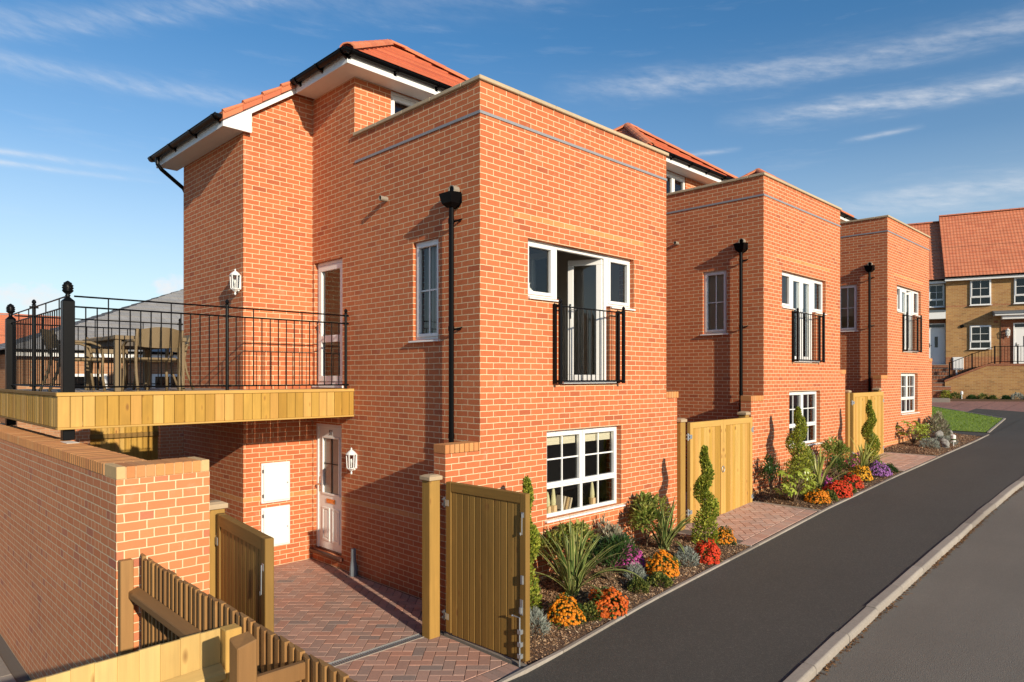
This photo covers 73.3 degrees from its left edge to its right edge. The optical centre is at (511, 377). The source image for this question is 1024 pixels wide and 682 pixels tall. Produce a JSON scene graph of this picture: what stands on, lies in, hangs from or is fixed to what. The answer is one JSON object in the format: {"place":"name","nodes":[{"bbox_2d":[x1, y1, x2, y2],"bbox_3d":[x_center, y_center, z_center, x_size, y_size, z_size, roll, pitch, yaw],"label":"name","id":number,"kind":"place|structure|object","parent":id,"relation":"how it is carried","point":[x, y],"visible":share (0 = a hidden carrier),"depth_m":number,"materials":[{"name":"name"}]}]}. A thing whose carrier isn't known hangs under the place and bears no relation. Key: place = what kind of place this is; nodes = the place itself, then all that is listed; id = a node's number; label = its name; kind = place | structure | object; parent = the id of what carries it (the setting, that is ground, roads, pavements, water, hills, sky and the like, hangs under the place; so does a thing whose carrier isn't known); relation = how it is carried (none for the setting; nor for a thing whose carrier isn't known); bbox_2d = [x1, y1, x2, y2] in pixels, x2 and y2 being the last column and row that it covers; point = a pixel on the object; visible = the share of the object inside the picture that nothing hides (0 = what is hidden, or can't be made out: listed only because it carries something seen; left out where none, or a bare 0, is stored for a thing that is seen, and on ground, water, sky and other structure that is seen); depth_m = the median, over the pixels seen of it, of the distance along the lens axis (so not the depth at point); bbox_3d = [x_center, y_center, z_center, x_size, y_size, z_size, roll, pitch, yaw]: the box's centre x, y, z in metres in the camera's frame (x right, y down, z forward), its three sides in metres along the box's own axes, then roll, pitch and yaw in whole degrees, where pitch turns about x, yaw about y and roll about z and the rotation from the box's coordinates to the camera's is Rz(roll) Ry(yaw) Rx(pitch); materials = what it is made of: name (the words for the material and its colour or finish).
{"place":"outdoors","nodes":[
{"label":"outdoors","id":0,"kind":"place"},
{"bbox_2d":[0,635,30,681],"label":"path","id":1,"kind":"structure","parent":0,"point":[14,666],"depth_m":8.24,"materials":[{"name":"grey concrete"}]},
{"bbox_2d":[274,559,421,662],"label":"drive paving","id":2,"kind":"structure","parent":0,"point":[313,582],"depth_m":8.72,"materials":[{"name":"red brick"}]},
{"bbox_2d":[210,500,227,597],"bbox_3d":[-2.673,2.140,6.158,0.190,2.060,0.190,0,0,-45],"label":"gate post","id":3,"kind":"object","parent":2,"relation":"on","point":[217,506],"visible":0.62,"depth_m":6.08,"materials":[{"name":"brown wood"}]},
{"bbox_2d":[215,513,273,631],"bbox_3d":[-2.232,2.092,5.617,0.112,1.785,1.310,0,0,-39],"label":"gate leaf","id":4,"kind":"object","parent":3,"relation":"attached to","point":[244,568],"visible":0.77,"depth_m":5.49,"materials":[{"name":"brown wood"}]},
{"bbox_2d":[335,635,520,681],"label":"drive paving","id":5,"kind":"structure","parent":0,"point":[425,664],"depth_m":7.09,"materials":[{"name":"red brick"}]},
{"bbox_2d":[328,633,423,666],"bbox_3d":[-1.871,3.027,7.090,2.350,0.126,0.130,0,0,-45],"label":"drain channel","id":6,"kind":"object","parent":5,"relation":"on","point":[362,654],"visible":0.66,"depth_m":7.49,"materials":[{"name":"metal"}]},
{"bbox_2d":[420,473,441,639],"bbox_3d":[-0.929,2.143,7.894,0.190,2.055,0.190,0,0,-45],"label":"gate post","id":7,"kind":"object","parent":5,"relation":"on","point":[431,556],"visible":0.81,"depth_m":7.83,"materials":[{"name":"brown wood"}]},
{"bbox_2d":[442,481,529,666],"bbox_3d":[-0.328,2.092,7.503,1.310,1.785,0.112,0,0,43],"label":"gate leaf","id":8,"kind":"object","parent":7,"relation":"attached to","point":[487,567],"visible":1,"depth_m":7.42,"materials":[{"name":"brown wood"}]},
{"bbox_2d":[0,0,1023,320],"label":"sky","id":9,"kind":"structure","parent":0,"point":[908,111],"materials":[{"name":"blue"}]},
{"bbox_2d":[685,492,816,544],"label":"drive paving","id":10,"kind":"structure","parent":0,"point":[741,522],"depth_m":11.96,"materials":[{"name":"red brick"}]},
{"bbox_2d":[677,418,686,529],"bbox_3d":[2.824,1.704,11.608,0.190,2.020,0.190,0,0,-45],"label":"gate post","id":11,"kind":"object","parent":10,"relation":"on","point":[681,466],"visible":0.61,"depth_m":11.54,"materials":[{"name":"beige wood"}]},
{"bbox_2d":[686,420,724,521],"bbox_3d":[3.380,1.623,12.009,1.225,1.707,0.094,0,0,-45],"label":"gate leaf","id":12,"kind":"object","parent":11,"relation":"attached to","point":[700,434],"visible":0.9,"depth_m":11.94,"materials":[{"name":"beige wood"}]},
{"bbox_2d":[737,411,750,417],"bbox_3d":[4.479,1.689,13.290,0.190,2.050,0.190,0,0,-45],"label":"gate post","id":13,"kind":"object","parent":10,"relation":"on","point":[742,414],"visible":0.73,"depth_m":13.24,"materials":[{"name":"brown wood"}]},
{"bbox_2d":[722,417,753,513],"bbox_3d":[4.223,1.623,12.863,1.205,1.707,0.074,0,0,-45],"label":"gate leaf","id":14,"kind":"object","parent":13,"relation":"attached to","point":[737,462],"visible":0.94,"depth_m":12.81,"materials":[{"name":"beige wood"}]},
{"bbox_2d":[495,418,1022,681],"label":"ground","id":15,"kind":"structure","parent":0,"point":[800,520],"depth_m":14.13,"materials":[{"name":"grey concrete"}]},
{"bbox_2d":[0,313,55,343],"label":"detached house","id":16,"kind":"structure","parent":15,"relation":"on","point":[2,327],"depth_m":47.15,"materials":[{"name":"orange brick"}]},
{"bbox_2d":[0,289,183,436],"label":"garage block","id":17,"kind":"structure","parent":15,"relation":"on","point":[176,297],"depth_m":22.41,"materials":[{"name":"beige brick"}]},
{"bbox_2d":[0,422,209,679],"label":"garden wall","id":18,"kind":"structure","parent":15,"relation":"on","point":[78,520],"depth_m":6.31,"materials":[{"name":"brick"}]},
{"bbox_2d":[90,422,157,459],"bbox_3d":[-8.645,2.091,15.426,1.450,2.958,0.084,0,0,-45],"label":"fence","id":19,"kind":"object","parent":15,"relation":"on","point":[140,442],"visible":0.23,"depth_m":15.49,"materials":[{"name":"beige wood"}]},
{"bbox_2d":[158,424,183,459],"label":"brick pier","id":20,"kind":"structure","parent":15,"relation":"on","point":[170,441],"depth_m":15.96,"materials":[{"name":"red brick"}]},
{"bbox_2d":[147,39,677,653],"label":"brick house","id":21,"kind":"structure","parent":15,"relation":"on","point":[355,179],"depth_m":10.28,"materials":[{"name":"brick"}]},
{"bbox_2d":[0,281,353,440],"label":"raised deck","id":22,"kind":"structure","parent":21,"relation":"attached to","point":[67,409],"depth_m":8.89,"materials":[{"name":"beige wood"}]},
{"bbox_2d":[38,329,105,391],"bbox_3d":[-5.861,-0.217,9.150,0.693,0.816,0.576,0,0,-45],"label":"rattan chair","id":23,"kind":"object","parent":22,"relation":"on","point":[92,359],"visible":0.39,"depth_m":9.16,"materials":[{"name":"brown wicker"}]},
{"bbox_2d":[83,335,186,391],"bbox_3d":[-5.323,-0.177,9.671,0.900,0.725,1.540,0,0,-45],"label":"dining table","id":24,"kind":"object","parent":22,"relation":"on","point":[113,342],"visible":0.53,"depth_m":9.41,"materials":[{"name":"wood"}]},
{"bbox_2d":[121,327,184,391],"bbox_3d":[-4.619,-0.217,8.865,0.576,0.816,0.693,0,0,-45],"label":"rattan chair","id":25,"kind":"object","parent":22,"relation":"on","point":[156,337],"visible":0.9,"depth_m":8.68,"materials":[{"name":"brown wicker"}]},
{"bbox_2d":[132,335,194,389],"bbox_3d":[-5.056,-0.217,10.011,0.576,0.816,0.693,0,0,43],"label":"rattan chair","id":26,"kind":"object","parent":22,"relation":"on","point":[173,350],"visible":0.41,"depth_m":9.97,"materials":[{"name":"brown wicker"}]},
{"bbox_2d":[261,461,289,503],"bbox_3d":[-3.713,1.653,10.827,0.475,0.625,0.065,0,0,-45],"label":"meter cabinet","id":27,"kind":"object","parent":21,"relation":"attached to","point":[275,481],"visible":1,"depth_m":10.79,"materials":[{"name":"white plastic"}]},
{"bbox_2d":[261,504,289,545],"bbox_3d":[-3.713,2.348,10.827,0.475,0.625,0.065,0,0,-45],"label":"meter cabinet","id":28,"kind":"object","parent":21,"relation":"attached to","point":[275,522],"visible":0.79,"depth_m":10.81,"materials":[{"name":"white plastic"}]},
{"bbox_2d":[309,423,342,561],"bbox_3d":[-2.923,1.798,10.994,0.190,2.095,0.970,0,0,-45],"label":"front door","id":29,"kind":"structure","parent":21,"relation":"in","point":[329,447],"depth_m":11.05,"materials":[{"name":"white plastic"}]},
{"bbox_2d":[312,259,342,387],"bbox_3d":[-2.893,-0.847,10.985,0.160,2.025,0.925,0,0,-45],"label":"balcony door","id":30,"kind":"structure","parent":21,"relation":"in","point":[333,265],"depth_m":11.18,"materials":[{"name":"white plastic"}]},
{"bbox_2d":[391,91,420,114],"bbox_3d":[-1.559,-3.923,11.289,1.100,1.226,0.076,0,0,-45],"label":"window","id":31,"kind":"structure","parent":21,"relation":"in","point":[395,97],"depth_m":11.02,"materials":[{"name":"white plastic"}]},
{"bbox_2d":[408,238,439,342],"bbox_3d":[-1.132,-1.148,9.188,0.162,1.364,0.629,0,0,-45],"label":"window","id":32,"kind":"structure","parent":21,"relation":"in","point":[422,337],"depth_m":9.33,"materials":[{"name":"white plastic"}]},
{"bbox_2d":[425,246,436,332],"bbox_3d":[-1.072,-1.130,9.387,0.027,1.600,0.400,0,0,-45],"label":"window pane","id":33,"kind":"structure","parent":21,"relation":"attached to","point":[434,286],"depth_m":9.40,"materials":[{"name":"clear glass"}]},
{"bbox_2d":[529,251,547,292],"bbox_3d":[0.422,-0.856,9.733,0.060,1.818,0.519,0,0,-43],"label":"window pane","id":34,"kind":"structure","parent":21,"relation":"in","point":[538,262],"depth_m":9.77,"materials":[{"name":"grey glass"}]},
{"bbox_2d":[545,426,624,522],"bbox_3d":[1.029,1.342,9.880,1.760,1.224,0.195,0,0,-45],"label":"window","id":35,"kind":"structure","parent":21,"relation":"in","point":[580,455],"depth_m":9.91,"materials":[{"name":"white plastic"}]},
{"bbox_2d":[568,259,601,379],"bbox_3d":[1.098,-0.856,10.362,0.519,1.818,0.157,0,0,17],"label":"french door","id":36,"kind":"structure","parent":21,"relation":"in","point":[591,262],"depth_m":10.33,"materials":[{"name":"white plastic"}]},
{"bbox_2d":[501,533,749,664],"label":"bark mulch","id":37,"kind":"object","parent":15,"relation":"on","point":[597,584],"visible":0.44,"depth_m":8.87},
{"bbox_2d":[522,475,542,610],"bbox_3d":[0.165,1.999,8.255,0.394,1.659,0.415,0,0,-12],"label":"spiral conifer","id":38,"kind":"object","parent":37,"relation":"on","point":[535,597],"visible":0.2,"depth_m":8.21,"materials":[{"name":"green plant"}]},
{"bbox_2d":[530,605,551,637],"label":"lavender","id":39,"kind":"object","parent":37,"relation":"on","point":[537,613],"visible":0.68,"depth_m":7.68,"materials":[{"name":"plant"}]},
{"bbox_2d":[545,592,586,629],"bbox_3d":[0.619,2.677,7.982,0.505,0.358,0.503,0,0,-45],"label":"chrysanthemum","id":40,"kind":"object","parent":37,"relation":"on","point":[556,608],"visible":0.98,"depth_m":7.88,"materials":[{"name":"orange plant"}]},
{"bbox_2d":[537,518,599,580],"bbox_3d":[0.733,2.286,9.102,1.239,0.823,0.584,0,0,-45],"label":"spotted laurel","id":41,"kind":"object","parent":37,"relation":"on","point":[565,528],"visible":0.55,"depth_m":9.02,"materials":[{"name":"green plant"}]},
{"bbox_2d":[535,513,639,595],"bbox_3d":[0.759,2.210,8.637,1.372,1.029,1.564,0,0,-45],"label":"flax plant","id":42,"kind":"object","parent":37,"relation":"on","point":[572,570],"visible":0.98,"depth_m":8.54,"materials":[{"name":"green plant"}]},
{"bbox_2d":[588,586,628,618],"bbox_3d":[1.145,2.664,8.237,0.513,0.340,0.525,0,0,-45],"label":"chrysanthemum","id":43,"kind":"object","parent":37,"relation":"on","point":[618,600],"visible":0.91,"depth_m":8.09,"materials":[{"name":"orange plant"}]},
{"bbox_2d":[582,532,641,579],"bbox_3d":[1.295,2.361,9.065,1.006,0.634,0.792,0,0,-45],"label":"dark shrub","id":44,"kind":"object","parent":37,"relation":"on","point":[602,544],"visible":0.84,"depth_m":9.01,"materials":[{"name":"green plant"}]},
{"bbox_2d":[589,513,634,566],"bbox_3d":[1.396,2.296,9.865,0.706,0.708,0.798,0,0,-45],"label":"sage bush","id":45,"kind":"object","parent":37,"relation":"on","point":[608,529],"visible":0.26,"depth_m":9.79,"materials":[{"name":"grey plant"}]},
{"bbox_2d":[615,544,645,569],"bbox_3d":[1.633,2.497,9.548,0.491,0.392,0.498,0,0,-45],"label":"chrysanthemum","id":46,"kind":"object","parent":37,"relation":"on","point":[641,559],"visible":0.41,"depth_m":9.44,"materials":[{"name":"pink plant"}]},
{"bbox_2d":[627,574,649,593],"bbox_3d":[1.619,2.634,8.802,0.310,0.223,0.304,0,0,-45],"label":"dwarf box","id":47,"kind":"object","parent":37,"relation":"on","point":[636,581],"visible":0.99,"depth_m":8.75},
{"bbox_2d":[626,491,670,547],"bbox_3d":[2.078,2.153,10.433,1.003,0.852,0.676,0,0,-45],"label":"laurel bush","id":48,"kind":"object","parent":37,"relation":"on","point":[645,512],"visible":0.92,"depth_m":10.33,"materials":[{"name":"green plant"}]},
{"bbox_2d":[646,571,673,587],"bbox_3d":[1.932,2.628,9.000,0.340,0.190,0.336,0,0,-45],"label":"dwarf box","id":49,"kind":"object","parent":37,"relation":"on","point":[657,576],"visible":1,"depth_m":8.94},
{"bbox_2d":[628,495,696,552],"bbox_3d":[2.286,2.159,10.237,1.180,0.821,1.125,0,0,-45],"label":"flax plant","id":50,"kind":"object","parent":37,"relation":"on","point":[665,535],"visible":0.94,"depth_m":10.19,"materials":[{"name":"green plant"}]},
{"bbox_2d":[645,549,679,578],"bbox_3d":[2.015,2.505,9.283,0.493,0.400,0.505,0,0,-45],"label":"chrysanthemum","id":51,"kind":"object","parent":37,"relation":"on","point":[650,565],"visible":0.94,"depth_m":9.19,"materials":[{"name":"orange plant"}]},
{"bbox_2d":[674,545,699,566],"bbox_3d":[2.466,2.521,9.737,0.409,0.262,0.415,0,0,-45],"label":"santolina","id":52,"kind":"object","parent":37,"relation":"on","point":[679,554],"visible":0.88,"depth_m":9.69,"materials":[{"name":"grey plant"}]},
{"bbox_2d":[690,445,719,543],"bbox_3d":[2.962,1.802,10.558,0.453,1.538,0.456,0,0,25],"label":"spiral conifer","id":53,"kind":"object","parent":37,"relation":"on","point":[705,498],"visible":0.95,"depth_m":10.51,"materials":[{"name":"green plant"}]},
{"bbox_2d":[692,538,722,564],"bbox_3d":[2.814,2.495,9.893,0.422,0.352,0.456,0,0,-45],"label":"chrysanthemum","id":54,"kind":"object","parent":37,"relation":"on","point":[704,545],"visible":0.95,"depth_m":9.79,"materials":[{"name":"red plant"}]},
{"bbox_2d":[712,525,736,544],"bbox_3d":[3.257,2.439,10.625,0.391,0.301,0.385,0,0,-12],"label":"chrysanthemum","id":55,"kind":"object","parent":37,"relation":"on","point":[728,536],"visible":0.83,"depth_m":10.53,"materials":[{"name":"orange plant"}]},
{"bbox_2d":[444,434,988,681],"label":"edging","id":56,"kind":"object","parent":15,"relation":"on","point":[526,668],"visible":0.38,"depth_m":8.36,"materials":[{"name":"concrete"}]},
{"bbox_2d":[613,122,845,495],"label":"brick house","id":57,"kind":"structure","parent":15,"relation":"on","point":[767,245],"depth_m":14.79,"materials":[{"name":"orange brick"}]},
{"bbox_2d":[700,270,727,335],"bbox_3d":[4.315,-1.573,14.610,0.162,1.364,0.629,0,0,-45],"label":"window","id":58,"kind":"structure","parent":57,"relation":"in","point":[723,272],"depth_m":14.70,"materials":[{"name":"white plastic"}]},
{"bbox_2d":[709,275,723,329],"bbox_3d":[4.393,-1.605,14.679,0.024,1.400,0.650,0,0,-45],"label":"window blind","id":59,"kind":"object","parent":57,"relation":"attached to","point":[712,298],"depth_m":14.71,"materials":[{"name":"beige fabric"}]},
{"bbox_2d":[791,276,802,358],"bbox_3d":[6.235,-1.281,15.147,0.519,1.818,0.157,0,0,-45],"label":"french door","id":60,"kind":"structure","parent":57,"relation":"in","point":[795,282],"depth_m":15.17,"materials":[{"name":"white plastic"}]},
{"bbox_2d":[789,391,822,447],"bbox_3d":[6.476,0.917,15.301,1.760,1.224,0.195,0,0,-45],"label":"window","id":61,"kind":"structure","parent":57,"relation":"in","point":[800,394],"depth_m":15.60,"materials":[{"name":"white plastic"}]},
{"bbox_2d":[801,279,810,360],"bbox_3d":[6.610,-1.281,15.520,0.519,1.818,0.157,0,0,-45],"label":"french door","id":62,"kind":"structure","parent":57,"relation":"in","point":[805,284],"depth_m":15.55,"materials":[{"name":"white plastic"}]},
{"bbox_2d":[752,464,903,509],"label":"bark mulch","id":63,"kind":"object","parent":15,"relation":"on","point":[783,496],"visible":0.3,"depth_m":13.46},
{"bbox_2d":[758,453,783,493],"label":"dark shrub","id":64,"kind":"object","parent":63,"relation":"on","point":[769,469],"visible":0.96,"depth_m":13.42,"materials":[{"name":"green plant"}]},
{"bbox_2d":[773,467,817,500],"bbox_3d":[5.363,2.028,12.928,0.790,0.618,0.812,0,0,2],"label":"fatsia","id":65,"kind":"object","parent":63,"relation":"on","point":[794,492],"visible":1,"depth_m":12.89,"materials":[{"name":"green plant"}]},
{"bbox_2d":[780,406,815,495],"bbox_3d":[5.627,1.442,13.545,0.665,1.751,0.660,0,0,10],"label":"spiral conifer","id":66,"kind":"object","parent":63,"relation":"on","point":[800,424],"visible":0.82,"depth_m":13.48,"materials":[{"name":"green plant"}]},
{"bbox_2d":[803,488,831,504],"bbox_3d":[5.722,2.218,12.895,0.536,0.297,0.555,0,0,-45],"label":"chrysanthemum","id":67,"kind":"object","parent":63,"relation":"on","point":[812,495],"visible":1,"depth_m":12.77,"materials":[{"name":"orange plant"}]},
{"bbox_2d":[787,447,852,489],"bbox_3d":[6.129,1.806,13.744,1.126,0.920,1.130,0,0,2],"label":"flax plant","id":68,"kind":"object","parent":63,"relation":"on","point":[818,472],"visible":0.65,"depth_m":13.60,"materials":[{"name":"green plant"}]},
{"bbox_2d":[817,435,855,475],"bbox_3d":[7.093,1.709,15.112,1.216,0.930,0.778,0,0,-45],"label":"laurel bush","id":69,"kind":"object","parent":63,"relation":"on","point":[838,446],"visible":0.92,"depth_m":15.03,"materials":[{"name":"green plant"}]},
{"bbox_2d":[822,478,855,497],"bbox_3d":[6.366,2.161,13.411,0.569,0.372,0.592,0,0,-45],"label":"chrysanthemum","id":70,"kind":"object","parent":63,"relation":"on","point":[841,485],"visible":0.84,"depth_m":13.28,"materials":[{"name":"red plant"}]},
{"bbox_2d":[845,436,888,472],"bbox_3d":[7.983,1.724,15.519,1.070,0.852,1.059,0,0,-23],"label":"flax plant","id":71,"kind":"object","parent":63,"relation":"on","point":[864,459],"visible":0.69,"depth_m":15.43,"materials":[{"name":"green plant"}]},
{"bbox_2d":[861,399,880,466],"bbox_3d":[8.396,1.340,16.143,0.477,1.658,0.491,0,0,35],"label":"spiral conifer","id":72,"kind":"object","parent":63,"relation":"on","point":[867,432],"visible":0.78,"depth_m":16.09,"materials":[{"name":"green plant"}]},
{"bbox_2d":[741,168,931,448],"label":"brick house","id":73,"kind":"structure","parent":15,"relation":"on","point":[884,329],"depth_m":19.89,"materials":[{"name":"orange brick"}]},
{"bbox_2d":[841,288,853,316],"bbox_3d":[9.840,-2.255,20.100,0.024,0.950,0.650,0,0,-45],"label":"window blind","id":74,"kind":"object","parent":73,"relation":"attached to","point":[850,301],"depth_m":20.10,"materials":[{"name":"beige fabric"}]},
{"bbox_2d":[840,284,857,331],"bbox_3d":[9.762,-1.998,20.031,0.162,1.364,0.629,0,0,-45],"label":"window","id":75,"kind":"structure","parent":73,"relation":"in","point":[847,329],"depth_m":19.97,"materials":[{"name":"white plastic"}]},
{"bbox_2d":[900,373,919,414],"bbox_3d":[11.922,0.492,20.723,1.760,1.224,0.195,0,0,-45],"label":"window","id":76,"kind":"structure","parent":73,"relation":"in","point":[905,398],"depth_m":20.77,"materials":[{"name":"white plastic"}]},
{"bbox_2d":[907,221,945,364],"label":"terraced house","id":77,"kind":"structure","parent":15,"relation":"on","point":[937,310],"depth_m":36.58,"materials":[{"name":"brick"}]},
{"bbox_2d":[929,284,944,307],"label":"window","id":78,"kind":"structure","parent":77,"relation":"in","point":[936,291],"depth_m":36.52,"materials":[{"name":"white plastic"}]},
{"bbox_2d":[929,323,944,364],"bbox_3d":[22.515,-1.755,36.507,0.840,2.190,0.108,0,0,28],"label":"front door","id":79,"kind":"structure","parent":77,"relation":"in","point":[937,334],"depth_m":36.48,"materials":[{"name":"white plastic"}]},
{"bbox_2d":[884,433,980,455],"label":"bark mulch","id":80,"kind":"object","parent":15,"relation":"on","point":[928,451],"visible":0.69,"depth_m":19.23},
{"bbox_2d":[896,420,930,443],"bbox_3d":[11.453,1.572,19.674,0.963,0.710,0.847,0,0,-5],"label":"fatsia","id":81,"kind":"object","parent":80,"relation":"on","point":[914,440],"visible":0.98,"depth_m":19.61,"materials":[{"name":"green plant"}]},
{"bbox_2d":[920,410,952,437],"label":"sage bush","id":82,"kind":"object","parent":80,"relation":"on","point":[942,422],"visible":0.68,"depth_m":20.79,"materials":[{"name":"green plant"}]},
{"bbox_2d":[932,364,951,398],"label":"front steps","id":83,"kind":"structure","parent":15,"relation":"on","point":[940,374],"depth_m":35.15,"materials":[{"name":"brown brick"}]},
{"bbox_2d":[939,207,1023,376],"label":"terraced house","id":84,"kind":"structure","parent":15,"relation":"on","point":[983,256],"depth_m":35.59,"materials":[{"name":"tile"}]},
{"bbox_2d":[969,325,990,349],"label":"window","id":85,"kind":"structure","parent":84,"relation":"in","point":[980,335],"depth_m":35.27,"materials":[{"name":"white plastic"}]},
{"bbox_2d":[969,279,991,305],"bbox_3d":[24.001,-4.348,35.242,0.980,1.364,0.129,0,0,28],"label":"window","id":86,"kind":"structure","parent":84,"relation":"in","point":[980,289],"depth_m":35.26,"materials":[{"name":"white plastic"}]},
{"bbox_2d":[1013,323,1023,363],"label":"front door","id":87,"kind":"structure","parent":84,"relation":"in","point":[1018,328],"depth_m":34.46,"materials":[{"name":"white plastic"}]},
{"bbox_2d":[1014,277,1023,303],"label":"window","id":88,"kind":"structure","parent":84,"relation":"in","point":[1018,281],"depth_m":34.52,"materials":[{"name":"white plastic"}]},
{"bbox_2d":[944,364,1023,398],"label":"terrace wall","id":89,"kind":"structure","parent":15,"relation":"on","point":[998,380],"depth_m":33.76,"materials":[{"name":"brick"}]},
{"bbox_2d":[949,345,1023,377],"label":"iron railing","id":90,"kind":"object","parent":89,"relation":"on","point":[995,361],"visible":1,"depth_m":33.88,"materials":[{"name":"metal"}]},
{"bbox_2d":[508,423,1023,681],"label":"path","id":91,"kind":"structure","parent":0,"point":[782,607],"depth_m":8.76,"materials":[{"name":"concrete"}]},
{"bbox_2d":[26,623,241,681],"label":"closeboard fence","id":92,"kind":"object","parent":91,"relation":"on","point":[201,657],"visible":1,"depth_m":3.85,"materials":[{"name":"yellow wood"}]},
{"bbox_2d":[118,553,357,681],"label":"feather edge fence","id":93,"kind":"object","parent":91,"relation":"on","point":[172,605],"visible":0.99,"depth_m":4.82,"materials":[{"name":"brown wood"}]},
{"bbox_2d":[229,631,304,681],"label":"fence post","id":94,"kind":"object","parent":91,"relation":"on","point":[242,657],"visible":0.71,"depth_m":3.37,"materials":[{"name":"brown wood"}]},
{"bbox_2d":[850,452,935,470],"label":"drive paving","id":95,"kind":"structure","parent":0,"point":[897,460],"depth_m":17.46,"materials":[{"name":"red brick"}]},
{"bbox_2d":[845,390,851,459],"bbox_3d":[8.270,1.328,17.029,0.190,2.020,0.190,0,0,-45],"label":"gate post","id":96,"kind":"object","parent":95,"relation":"on","point":[847,416],"visible":0.47,"depth_m":16.95,"materials":[{"name":"beige wood"}]},
{"bbox_2d":[851,392,868,459],"bbox_3d":[8.827,1.247,17.431,1.225,1.707,0.094,0,0,-45],"label":"gate leaf","id":97,"kind":"object","parent":96,"relation":"attached to","point":[859,417],"visible":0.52,"depth_m":17.26,"materials":[{"name":"beige wood"}]},
{"bbox_2d":[872,388,881,391],"bbox_3d":[9.925,1.313,18.712,0.190,2.050,0.190,0,0,-45],"label":"gate post","id":98,"kind":"object","parent":95,"relation":"on","point":[876,389],"visible":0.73,"depth_m":18.65,"materials":[{"name":"brown wood"}]},
{"bbox_2d":[869,392,883,454],"bbox_3d":[9.670,1.247,18.284,1.205,1.707,0.074,0,0,-45],"label":"gate leaf","id":99,"kind":"object","parent":98,"relation":"attached to","point":[877,398],"visible":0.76,"depth_m":18.43,"materials":[{"name":"brown wood"}]},
{"bbox_2d":[810,486,1023,681],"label":"road","id":100,"kind":"structure","parent":0,"point":[957,615],"depth_m":7.72,"materials":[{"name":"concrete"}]},
{"bbox_2d":[783,476,1023,681],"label":"kerb","id":101,"kind":"structure","parent":100,"relation":"on","point":[816,661],"depth_m":8.34,"materials":[{"name":"concrete"}]},
{"bbox_2d":[811,487,1023,681],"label":"leaf litter","id":102,"kind":"object","parent":100,"relation":"on","point":[936,564],"visible":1,"depth_m":8.59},
{"bbox_2d":[932,406,1002,431],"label":"lawn","id":103,"kind":"structure","parent":0,"point":[965,416],"depth_m":25.59,"materials":[{"name":"green plant"}]},
{"bbox_2d":[932,401,1023,411],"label":"brick paving","id":104,"kind":"structure","parent":0,"point":[966,406],"depth_m":31.28,"materials":[{"name":"red brick"}]},
{"bbox_2d":[950,407,1023,434],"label":"road","id":105,"kind":"structure","parent":0,"point":[1011,417],"depth_m":26.35,"materials":[{"name":"grey asphalt"}]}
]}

